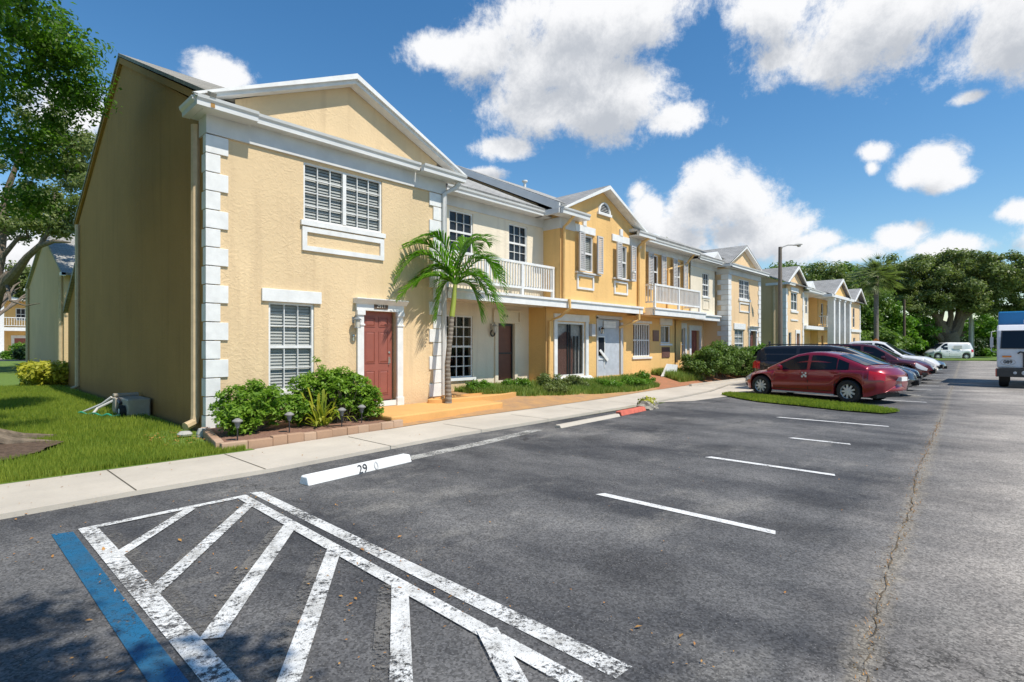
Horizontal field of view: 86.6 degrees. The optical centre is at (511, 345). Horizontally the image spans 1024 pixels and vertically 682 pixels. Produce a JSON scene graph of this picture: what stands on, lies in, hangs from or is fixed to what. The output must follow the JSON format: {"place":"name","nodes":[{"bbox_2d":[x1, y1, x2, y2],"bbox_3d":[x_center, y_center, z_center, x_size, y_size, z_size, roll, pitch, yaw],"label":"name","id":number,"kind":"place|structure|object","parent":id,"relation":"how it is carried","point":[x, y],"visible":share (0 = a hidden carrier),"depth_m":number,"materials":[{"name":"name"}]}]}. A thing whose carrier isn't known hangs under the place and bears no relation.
{"place":"outdoors","nodes":[
{"label":"outdoors","id":0,"kind":"place"},
{"bbox_2d":[0,361,79,390],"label":"back lawn","id":1,"kind":"structure","parent":0,"point":[12,363],"depth_m":37.30,"materials":[{"name":"plant"}]},
{"bbox_2d":[23,234,74,363],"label":"apartment building","id":2,"kind":"structure","parent":1,"relation":"on","point":[48,281],"depth_m":28.76,"materials":[{"name":"green paint"}]},
{"bbox_2d":[0,363,254,483],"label":"lawn","id":3,"kind":"structure","parent":0,"point":[7,375],"depth_m":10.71,"materials":[{"name":"green plant"}]},
{"bbox_2d":[0,260,30,315],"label":"oak tree","id":4,"kind":"object","parent":3,"relation":"on","point":[17,288],"visible":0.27,"depth_m":43.99,"materials":[{"name":"green plant"}]},
{"bbox_2d":[0,441,62,459],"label":"mulch bed","id":5,"kind":"object","parent":3,"relation":"on","point":[18,449],"visible":0.8,"depth_m":8.06,"materials":[{"name":"brown soil"}]},
{"bbox_2d":[12,358,68,385],"bbox_3d":[-16.840,0.992,19.747,2.561,1.080,1.998,0,0,43],"label":"bush","id":6,"kind":"object","parent":3,"relation":"on","point":[40,373],"visible":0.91,"depth_m":19.07,"materials":[{"name":"yellow plant"}]},
{"bbox_2d":[0,89,96,309],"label":"oak tree","id":7,"kind":"object","parent":3,"relation":"on","point":[53,226],"visible":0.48,"depth_m":25.04,"materials":[{"name":"green plant"}]},
{"bbox_2d":[0,0,121,443],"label":"shade tree","id":8,"kind":"object","parent":3,"relation":"on","point":[62,62],"visible":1,"depth_m":10.85,"materials":[{"name":"green plant"}]},
{"bbox_2d":[83,392,149,416],"bbox_3d":[-8.864,1.325,12.134,1.517,0.470,1.002,0,0,43],"label":"hose reel box","id":9,"kind":"object","parent":3,"relation":"on","point":[132,403],"visible":0.83,"depth_m":11.93,"materials":[{"name":"grey plastic"}]},
{"bbox_2d":[196,419,402,448],"bbox_3d":[-3.875,1.505,9.851,2.045,0.170,3.339,0,0,43],"label":"garden edging","id":10,"kind":"object","parent":3,"relation":"on","point":[206,433],"visible":0.82,"depth_m":8.98,"materials":[{"name":"beige brick"}]},
{"bbox_2d":[209,418,385,441],"bbox_3d":[-3.954,1.470,9.909,1.860,0.020,3.100,0,0,43],"label":"planting bed","id":11,"kind":"object","parent":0,"point":[283,428],"visible":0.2,"depth_m":9.50,"materials":[{"name":"brown soil"}]},
{"bbox_2d":[207,378,298,435],"bbox_3d":[-4.401,1.037,9.420,1.180,0.948,1.620,0,0,43],"label":"shrub","id":12,"kind":"object","parent":11,"relation":"on","point":[252,406],"visible":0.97,"depth_m":9.16,"materials":[{"name":"green plant"}]},
{"bbox_2d":[282,374,321,426],"bbox_3d":[-3.885,1.014,10.003,0.764,0.985,0.927,0,0,7],"label":"shrub","id":13,"kind":"object","parent":11,"relation":"on","point":[300,409],"visible":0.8,"depth_m":9.92,"materials":[{"name":"green plant"}]},
{"bbox_2d":[290,387,357,426],"bbox_3d":[-3.421,1.109,9.938,1.011,0.709,1.091,0,0,43],"label":"spear plant","id":14,"kind":"object","parent":11,"relation":"on","point":[321,413],"visible":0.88,"depth_m":9.87,"materials":[{"name":"green plant"}]},
{"bbox_2d":[298,356,384,421],"bbox_3d":[-3.313,0.857,10.649,1.294,1.307,1.574,0,0,43],"label":"shrub","id":15,"kind":"object","parent":11,"relation":"on","point":[347,390],"visible":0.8,"depth_m":10.48,"materials":[{"name":"green plant"}]},
{"bbox_2d":[0,377,745,519],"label":"sidewalk","id":16,"kind":"structure","parent":0,"point":[41,495],"depth_m":7.47,"materials":[{"name":"concrete"}]},
{"bbox_2d":[689,378,745,385],"bbox_3d":[20.515,1.550,35.563,0.100,0.120,40.000,0,0,43],"label":"kerb strip","id":17,"kind":"object","parent":16,"relation":"on","point":[711,382],"visible":0.21,"depth_m":22.58,"materials":[{"name":"concrete"}]},
{"bbox_2d":[0,361,1023,681],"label":"parking lot","id":18,"kind":"structure","parent":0,"point":[560,543],"depth_m":4.25,"materials":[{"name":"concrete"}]},
{"bbox_2d":[51,532,188,681],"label":"blue marking","id":19,"kind":"object","parent":18,"relation":"on","point":[147,666],"visible":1,"depth_m":3.22,"materials":[{"name":"paint"}]},
{"bbox_2d":[102,503,391,681],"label":"faded marking","id":20,"kind":"object","parent":18,"relation":"on","point":[378,623],"visible":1,"depth_m":3.29,"materials":[{"name":"asphalt"}]},
{"bbox_2d":[80,495,589,681],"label":"access aisle marking","id":21,"kind":"object","parent":18,"relation":"on","point":[494,637],"visible":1,"depth_m":3.29,"materials":[{"name":"white paint"}]},
{"bbox_2d":[300,453,410,485],"bbox_3d":[-1.944,1.566,6.975,0.205,0.108,1.622,0,0,36],"label":"wheel stop","id":22,"kind":"object","parent":18,"relation":"on","point":[310,479],"visible":1,"depth_m":6.81,"materials":[{"name":"white paint"}]},
{"bbox_2d":[1,434,842,677],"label":"fallen leaves","id":23,"kind":"object","parent":18,"relation":"on","point":[103,548],"visible":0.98,"depth_m":3.59,"materials":[{"name":"brown plant"}]},
{"bbox_2d":[250,491,631,677],"bbox_3d":[-1.149,1.614,4.340,4.759,0.001,0.140,0,0,44],"label":"stall edge marking","id":24,"kind":"object","parent":18,"relation":"on","point":[410,569],"visible":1,"depth_m":3.47,"materials":[{"name":"white paint"}]},
{"bbox_2d":[410,429,538,459],"bbox_3d":[-0.466,1.614,9.079,0.298,0.001,3.364,0,0,37],"label":"kerb paint marking","id":25,"kind":"object","parent":18,"relation":"on","point":[422,455],"visible":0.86,"depth_m":8.68,"materials":[{"name":"white paint"}]},
{"bbox_2d":[555,414,619,427],"bbox_3d":[1.659,1.590,11.559,0.170,0.060,2.332,0,0,41],"label":"wheel stop","id":26,"kind":"object","parent":18,"relation":"on","point":[583,421],"visible":1,"depth_m":11.37,"materials":[{"name":"concrete"}]},
{"bbox_2d":[615,406,645,415],"bbox_3d":[2.862,1.570,13.055,0.201,0.100,1.304,0,0,39],"label":"wheel stop","id":27,"kind":"object","parent":18,"relation":"on","point":[631,411],"visible":0.91,"depth_m":12.90,"materials":[{"name":"red paint"}]},
{"bbox_2d":[636,396,658,409],"bbox_3d":[3.403,1.453,13.853,0.477,0.335,0.790,0,0,43],"label":"rough stone","id":28,"kind":"object","parent":18,"relation":"on","point":[648,403],"visible":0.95,"depth_m":13.74,"materials":[{"name":"grey stone"}]},
{"bbox_2d":[597,493,774,533],"bbox_3d":[1.615,1.614,5.310,1.840,0.001,0.110,0,0,43],"label":"stall line marking","id":29,"kind":"object","parent":18,"relation":"on","point":[695,514],"visible":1,"depth_m":5.22,"materials":[{"name":"white paint"}]},
{"bbox_2d":[679,396,728,403],"bbox_3d":[5.907,1.612,16.232,0.900,0.001,3.200,0,0,43],"label":"tar patch","id":30,"kind":"object","parent":18,"relation":"on","point":[707,401],"visible":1,"depth_m":15.64,"materials":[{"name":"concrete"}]},
{"bbox_2d":[708,456,834,475],"bbox_3d":[3.434,1.614,7.333,1.660,0.001,0.110,0,0,43],"label":"stall line marking","id":31,"kind":"object","parent":18,"relation":"on","point":[773,466],"visible":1,"depth_m":7.25,"materials":[{"name":"white paint"}]},
{"bbox_2d":[778,243,802,345],"bbox_3d":[14.332,-1.821,27.998,1.281,6.883,0.260,0,0,0],"label":"street lamp","id":32,"kind":"object","parent":18,"relation":"on","point":[780,324],"visible":0.87,"depth_m":27.91,"materials":[{"name":"metal"}]},
{"bbox_2d":[745,351,907,402],"bbox_3d":[9.512,0.899,16.875,2.125,1.443,4.727,0,0,-31],"label":"parked car","id":33,"kind":"object","parent":18,"relation":"on","point":[847,377],"visible":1,"depth_m":15.77,"materials":[{"name":"red paint"}]},
{"bbox_2d":[753,344,920,388],"bbox_3d":[11.153,0.781,19.065,5.102,1.678,2.293,0,0,43],"label":"parked minivan","id":34,"kind":"object","parent":18,"relation":"on","point":[768,356],"visible":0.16,"depth_m":19.16,"materials":[{"name":"brown metal"}]},
{"bbox_2d":[834,344,936,377],"bbox_3d":[16.330,0.763,24.835,4.850,1.713,2.237,0,0,43],"label":"parked car","id":35,"kind":"object","parent":18,"relation":"on","point":[923,368],"visible":0.25,"depth_m":23.59,"materials":[{"name":"red paint"}]},
{"bbox_2d":[845,423,940,680],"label":"crack weeds","id":36,"kind":"object","parent":18,"relation":"on","point":[891,549],"visible":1,"depth_m":4.35,"materials":[{"name":"brown plant"}]},
{"bbox_2d":[848,341,943,370],"bbox_3d":[17.954,0.693,27.012,5.494,1.853,2.274,0,0,43],"label":"parked car","id":37,"kind":"object","parent":18,"relation":"on","point":[936,364],"visible":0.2,"depth_m":25.70,"materials":[{"name":"white paint"}]},
{"bbox_2d":[870,354,922,379],"bbox_3d":[14.445,0.899,23.038,4.727,1.443,2.125,0,0,43],"label":"parked car","id":38,"kind":"object","parent":18,"relation":"on","point":[916,372],"visible":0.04,"depth_m":21.47,"materials":[{"name":"blue paint"}]},
{"bbox_2d":[864,389,951,681],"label":"asphalt crack","id":39,"kind":"object","parent":18,"relation":"on","point":[881,593],"visible":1,"depth_m":3.79,"materials":[{"name":"asphalt"}]},
{"bbox_2d":[990,311,1023,386],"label":"cab truck","id":40,"kind":"object","parent":18,"relation":"on","point":[1010,344],"visible":1,"depth_m":20.89,"materials":[{"name":"white paint"}]},
{"bbox_2d":[0,0,1023,322],"label":"sky","id":41,"kind":"structure","parent":0,"point":[852,131],"materials":[{"name":"blue"}]},
{"bbox_2d":[454,373,660,395],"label":"wild grass","id":42,"kind":"structure","parent":0,"point":[594,387],"depth_m":16.43,"materials":[{"name":"green plant"}]},
{"bbox_2d":[387,373,746,428],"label":"front yard","id":43,"kind":"structure","parent":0,"point":[515,403],"depth_m":15.03,"materials":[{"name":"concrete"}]},
{"bbox_2d":[369,400,502,426],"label":"entry slab","id":44,"kind":"structure","parent":43,"relation":"on","point":[406,413],"depth_m":11.95,"materials":[{"name":"paint"}]},
{"bbox_2d":[391,229,510,403],"bbox_3d":[-1.273,-0.660,13.006,3.290,4.299,1.754,0,0,-39],"label":"palm tree","id":45,"kind":"object","parent":43,"relation":"on","point":[458,272],"visible":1,"depth_m":13.09,"materials":[{"name":"green plant"}]},
{"bbox_2d":[427,391,515,402],"bbox_3d":[-0.954,1.400,14.153,0.840,0.240,3.100,0,0,43],"label":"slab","id":46,"kind":"object","parent":43,"relation":"on","point":[475,397],"visible":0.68,"depth_m":13.92,"materials":[{"name":"paint"}]},
{"bbox_2d":[464,379,494,389],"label":"weed bush","id":47,"kind":"object","parent":43,"relation":"on","point":[479,384],"visible":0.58,"depth_m":15.32,"materials":[{"name":"green plant"}]},
{"bbox_2d":[502,377,532,387],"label":"weed bush","id":48,"kind":"object","parent":43,"relation":"on","point":[523,381],"visible":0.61,"depth_m":16.20,"materials":[{"name":"green plant"}]},
{"bbox_2d":[536,372,566,385],"bbox_3d":[1.168,1.112,16.825,0.891,0.619,1.132,0,0,43],"label":"weed bush","id":49,"kind":"object","parent":43,"relation":"on","point":[542,377],"visible":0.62,"depth_m":16.63,"materials":[{"name":"green plant"}]},
{"bbox_2d":[542,380,572,391],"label":"weed bush","id":50,"kind":"object","parent":43,"relation":"on","point":[556,385],"visible":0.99,"depth_m":15.88,"materials":[{"name":"green plant"}]},
{"bbox_2d":[562,374,590,386],"bbox_3d":[1.986,1.157,17.219,0.760,0.520,0.991,0,0,43],"label":"weed bush","id":51,"kind":"object","parent":43,"relation":"on","point":[569,379],"visible":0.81,"depth_m":17.11,"materials":[{"name":"green plant"}]},
{"bbox_2d":[596,378,624,385],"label":"weed bush","id":52,"kind":"object","parent":43,"relation":"on","point":[606,382],"visible":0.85,"depth_m":17.84,"materials":[{"name":"green plant"}]},
{"bbox_2d":[619,375,651,384],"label":"weed bush","id":53,"kind":"object","parent":43,"relation":"on","point":[629,380],"visible":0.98,"depth_m":18.85,"materials":[{"name":"green plant"}]},
{"bbox_2d":[631,369,655,380],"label":"weed bush","id":54,"kind":"object","parent":43,"relation":"on","point":[642,374],"visible":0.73,"depth_m":20.63,"materials":[{"name":"green plant"}]},
{"bbox_2d":[679,340,756,378],"bbox_3d":[9.606,0.584,24.819,2.716,1.747,6.354,0,0,43],"label":"hedge bush","id":55,"kind":"object","parent":43,"relation":"on","point":[720,358],"visible":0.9,"depth_m":23.66,"materials":[{"name":"green plant"}]},
{"bbox_2d":[470,379,727,420],"bbox_3d":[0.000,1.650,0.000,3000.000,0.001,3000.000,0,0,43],"label":"ground","id":56,"kind":"structure","parent":0,"point":[597,413],"depth_m":14.01,"materials":[{"name":"concrete"}]},
{"bbox_2d":[0,341,25,359],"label":"bush","id":57,"kind":"object","parent":56,"relation":"on","point":[5,355],"visible":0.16,"depth_m":51.18,"materials":[{"name":"green plant"}]},
{"bbox_2d":[10,344,25,359],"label":"bush","id":58,"kind":"object","parent":56,"relation":"on","point":[19,353],"visible":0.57,"depth_m":49.50,"materials":[{"name":"green plant"}]},
{"bbox_2d":[63,53,466,430],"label":"townhouse","id":59,"kind":"structure","parent":56,"relation":"on","point":[232,236],"depth_m":11.61,"materials":[{"name":"paint"}]},
{"bbox_2d":[269,302,313,390],"bbox_3d":[-4.471,0.020,10.917,0.170,1.760,0.930,0,0,43],"label":"window","id":60,"kind":"structure","parent":59,"relation":"in","point":[291,325],"depth_m":10.92,"materials":[{"name":"white paint"}]},
{"bbox_2d":[303,161,380,232],"bbox_3d":[-3.673,-3.151,11.765,0.180,1.202,1.860,0,0,43],"label":"window","id":61,"kind":"structure","parent":59,"relation":"in","point":[330,196],"depth_m":11.70,"materials":[{"name":"white paint"}]},
{"bbox_2d":[364,311,391,400],"bbox_3d":[-3.077,0.243,12.379,0.115,2.015,0.810,0,0,43],"label":"door","id":62,"kind":"structure","parent":59,"relation":"in","point":[378,325],"depth_m":12.42,"materials":[{"name":"red wood"}]},
{"bbox_2d":[420,167,563,390],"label":"townhouse","id":63,"kind":"structure","parent":56,"relation":"on","point":[492,349],"depth_m":16.36,"materials":[{"name":"beige paint"}]},
{"bbox_2d":[447,315,471,377],"bbox_3d":[-1.860,0.030,15.667,0.170,1.820,1.780,0,0,43],"label":"window","id":64,"kind":"structure","parent":63,"relation":"in","point":[455,358],"depth_m":16.06,"materials":[{"name":"white paint"}]},
{"bbox_2d":[449,209,471,252],"bbox_3d":[-1.447,-3.140,15.105,0.060,1.160,0.880,0,0,43],"label":"window","id":65,"kind":"structure","parent":63,"relation":"in","point":[460,223],"depth_m":15.12,"materials":[{"name":"glass"}]},
{"bbox_2d":[498,324,512,379],"bbox_3d":[-0.259,0.200,17.333,0.080,1.780,0.720,0,0,43],"label":"door","id":66,"kind":"structure","parent":63,"relation":"in","point":[505,334],"depth_m":17.39,"materials":[{"name":"brown wood"}]},
{"bbox_2d":[509,223,526,261],"bbox_3d":[0.149,-3.140,16.816,0.060,1.160,0.840,0,0,43],"label":"window","id":67,"kind":"structure","parent":63,"relation":"in","point":[517,234],"depth_m":16.87,"materials":[{"name":"glass"}]},
{"bbox_2d":[456,165,656,380],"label":"townhouse","id":68,"kind":"structure","parent":56,"relation":"on","point":[588,235],"depth_m":18.70,"materials":[{"name":"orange paint"}]},
{"bbox_2d":[558,322,583,376],"bbox_3d":[1.942,0.130,18.658,0.170,1.860,1.620,0,0,43],"label":"sliding door","id":69,"kind":"structure","parent":68,"relation":"in","point":[568,332],"depth_m":18.73,"materials":[{"name":"white paint"}]},
{"bbox_2d":[581,235,591,271],"bbox_3d":[2.441,-3.090,18.329,0.170,1.220,0.700,0,0,43],"label":"window","id":70,"kind":"structure","parent":68,"relation":"in","point":[587,241],"depth_m":18.49,"materials":[{"name":"white glass"}]},
{"bbox_2d":[598,319,618,375],"bbox_3d":[3.631,0.080,20.316,0.120,2.080,1.490,0,0,43],"label":"door","id":71,"kind":"structure","parent":68,"relation":"in","point":[608,342],"depth_m":20.32,"materials":[{"name":"white paint"}]},
{"bbox_2d":[618,245,625,278],"bbox_3d":[3.969,-3.045,19.967,0.170,1.210,0.620,0,0,43],"label":"window","id":72,"kind":"structure","parent":68,"relation":"in","point":[624,248],"depth_m":20.11,"materials":[{"name":"white paint"}]},
{"bbox_2d":[526,199,706,374],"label":"townhouse","id":73,"kind":"structure","parent":56,"relation":"on","point":[669,298],"depth_m":22.80,"materials":[{"name":"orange paint"}]},
{"bbox_2d":[633,323,648,356],"bbox_3d":[5.184,-0.215,22.136,0.170,1.330,1.350,0,0,43],"label":"window","id":74,"kind":"structure","parent":73,"relation":"in","point":[640,340],"depth_m":22.14,"materials":[{"name":"white paint"}]},
{"bbox_2d":[661,325,669,342],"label":"window","id":75,"kind":"structure","parent":73,"relation":"in","point":[663,328],"depth_m":23.82,"materials":[{"name":"white paint"}]},
{"bbox_2d":[681,252,724,366],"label":"townhouse","id":76,"kind":"structure","parent":56,"relation":"on","point":[702,270],"depth_m":26.36,"materials":[{"name":"beige paint"}]},
{"bbox_2d":[691,331,696,354],"bbox_3d":[8.967,0.240,27.018,0.064,1.960,0.910,0,0,43],"label":"door","id":77,"kind":"structure","parent":76,"relation":"in","point":[693,333],"depth_m":27.06,"materials":[{"name":"red paint"}]},
{"bbox_2d":[703,273,707,296],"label":"window","id":78,"kind":"structure","parent":76,"relation":"in","point":[705,276],"depth_m":26.36,"materials":[{"name":"glass"}]},
{"bbox_2d":[648,232,769,365],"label":"townhouse","id":79,"kind":"structure","parent":56,"relation":"on","point":[739,273],"depth_m":27.83,"materials":[{"name":"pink paint"}]},
{"bbox_2d":[735,329,742,348],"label":"window","id":80,"kind":"structure","parent":79,"relation":"in","point":[738,342],"depth_m":28.14,"materials":[{"name":"glass"}]},
{"bbox_2d":[739,279,748,299],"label":"window","id":81,"kind":"structure","parent":79,"relation":"in","point":[743,284],"depth_m":28.46,"materials":[{"name":"white glass"}]},
{"bbox_2d":[760,266,811,347],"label":"townhouse","id":82,"kind":"structure","parent":56,"relation":"on","point":[794,283],"depth_m":36.56,"materials":[{"name":"pink paint"}]},
{"bbox_2d":[791,292,796,310],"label":"window","id":83,"kind":"structure","parent":82,"relation":"in","point":[793,295],"depth_m":37.10,"materials":[{"name":"white paint"}]},
{"bbox_2d":[772,260,817,278],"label":"broadleaf tree","id":84,"kind":"object","parent":56,"relation":"on","point":[789,264],"visible":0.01,"depth_m":66.41,"materials":[{"name":"green plant"}]},
{"bbox_2d":[803,281,828,343],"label":"townhouse","id":85,"kind":"structure","parent":56,"relation":"on","point":[812,292],"depth_m":39.47,"materials":[{"name":"beige paint"}]},
{"bbox_2d":[808,279,853,343],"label":"townhouse","id":86,"kind":"structure","parent":56,"relation":"on","point":[830,312],"depth_m":42.88,"materials":[{"name":"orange paint"}]},
{"bbox_2d":[797,260,869,308],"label":"broadleaf tree","id":87,"kind":"object","parent":56,"relation":"on","point":[834,272],"visible":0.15,"depth_m":59.79,"materials":[{"name":"green plant"}]},
{"bbox_2d":[848,289,866,341],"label":"townhouse","id":88,"kind":"structure","parent":56,"relation":"on","point":[857,296],"depth_m":48.27,"materials":[{"name":"yellow paint"}]},
{"bbox_2d":[848,252,906,339],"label":"palm tree","id":89,"kind":"object","parent":56,"relation":"on","point":[873,283],"visible":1,"depth_m":51.81,"materials":[{"name":"green plant"}]},
{"bbox_2d":[861,327,914,348],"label":"bush","id":90,"kind":"object","parent":56,"relation":"on","point":[895,339],"visible":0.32,"depth_m":59.04,"materials":[{"name":"green plant"}]},
{"bbox_2d":[651,366,705,381],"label":"wild grass","id":91,"kind":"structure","parent":0,"point":[680,375],"depth_m":22.45,"materials":[{"name":"green plant"}]},
{"bbox_2d":[663,385,752,401],"bbox_3d":[7.006,1.608,18.273,1.337,0.001,7.976,0,0,35],"label":"concrete apron","id":92,"kind":"object","parent":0,"point":[717,393],"visible":0.89,"depth_m":17.83,"materials":[{"name":"beige concrete"}]},
{"bbox_2d":[722,391,899,412],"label":"island grass","id":93,"kind":"structure","parent":0,"point":[838,405],"depth_m":14.60,"materials":[{"name":"green plant"}]},
{"bbox_2d":[933,356,996,360],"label":"grass strip","id":94,"kind":"object","parent":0,"point":[981,358],"depth_m":58.62,"materials":[{"name":"green plant"}]},
{"bbox_2d":[827,261,884,289],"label":"broadleaf tree","id":95,"kind":"object","parent":94,"relation":"on","point":[851,267],"visible":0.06,"depth_m":69.21,"materials":[{"name":"green plant"}]},
{"bbox_2d":[843,269,896,329],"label":"broadleaf tree","id":96,"kind":"object","parent":94,"relation":"on","point":[885,299],"visible":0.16,"depth_m":61.96,"materials":[{"name":"green plant"}]},
{"bbox_2d":[861,318,889,340],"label":"tree","id":97,"kind":"object","parent":94,"relation":"on","point":[863,325],"visible":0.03,"depth_m":61.66,"materials":[{"name":"green plant"}]},
{"bbox_2d":[861,301,919,334],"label":"tree","id":98,"kind":"object","parent":94,"relation":"on","point":[896,324],"visible":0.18,"depth_m":63.02,"materials":[{"name":"green plant"}]},
{"bbox_2d":[874,263,926,301],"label":"oak tree","id":99,"kind":"object","parent":94,"relation":"on","point":[898,290],"visible":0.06,"depth_m":71.58,"materials":[{"name":"green plant"}]},
{"bbox_2d":[903,299,905,349],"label":"utility pole","id":100,"kind":"object","parent":94,"relation":"on","point":[904,317],"visible":0.66,"depth_m":61.89,"materials":[{"name":"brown wood"}]},
{"bbox_2d":[880,311,944,353],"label":"tree","id":101,"kind":"object","parent":94,"relation":"on","point":[920,343],"visible":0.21,"depth_m":65.22,"materials":[{"name":"green plant"}]},
{"bbox_2d":[923,342,973,358],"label":"parked van","id":102,"kind":"object","parent":94,"relation":"on","point":[963,350],"visible":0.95,"depth_m":62.89,"materials":[{"name":"white paint"}]},
{"bbox_2d":[875,247,1023,342],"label":"oak tree","id":103,"kind":"object","parent":94,"relation":"on","point":[983,283],"visible":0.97,"depth_m":65.18,"materials":[{"name":"green plant"}]},
{"bbox_2d":[913,336,996,356],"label":"hedge","id":104,"kind":"object","parent":94,"relation":"on","point":[981,343],"visible":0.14,"depth_m":74.01,"materials":[{"name":"green plant"}]},
{"bbox_2d":[907,315,938,352],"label":"bush","id":105,"kind":"object","parent":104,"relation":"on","point":[929,339],"visible":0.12,"depth_m":71.35,"materials":[{"name":"green plant"}]},
{"bbox_2d":[969,314,972,347],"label":"utility pole","id":106,"kind":"object","parent":94,"relation":"on","point":[971,329],"visible":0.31,"depth_m":70.82,"materials":[{"name":"grey paint"}]},
{"bbox_2d":[961,313,997,356],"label":"tree","id":107,"kind":"object","parent":94,"relation":"on","point":[985,329],"visible":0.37,"depth_m":75.13,"materials":[{"name":"green plant"}]},
{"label":"far sidewalk","id":108,"kind":"structure","parent":0,"visible":0},
{"bbox_2d":[0,297,25,352],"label":"house","id":109,"kind":"structure","parent":108,"relation":"on","point":[12,324],"depth_m":57.42,"materials":[{"name":"orange paint"}]},
{"bbox_2d":[16,308,25,320],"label":"window","id":110,"kind":"structure","parent":109,"relation":"in","point":[20,312],"depth_m":58.17,"materials":[{"name":"white paint"}]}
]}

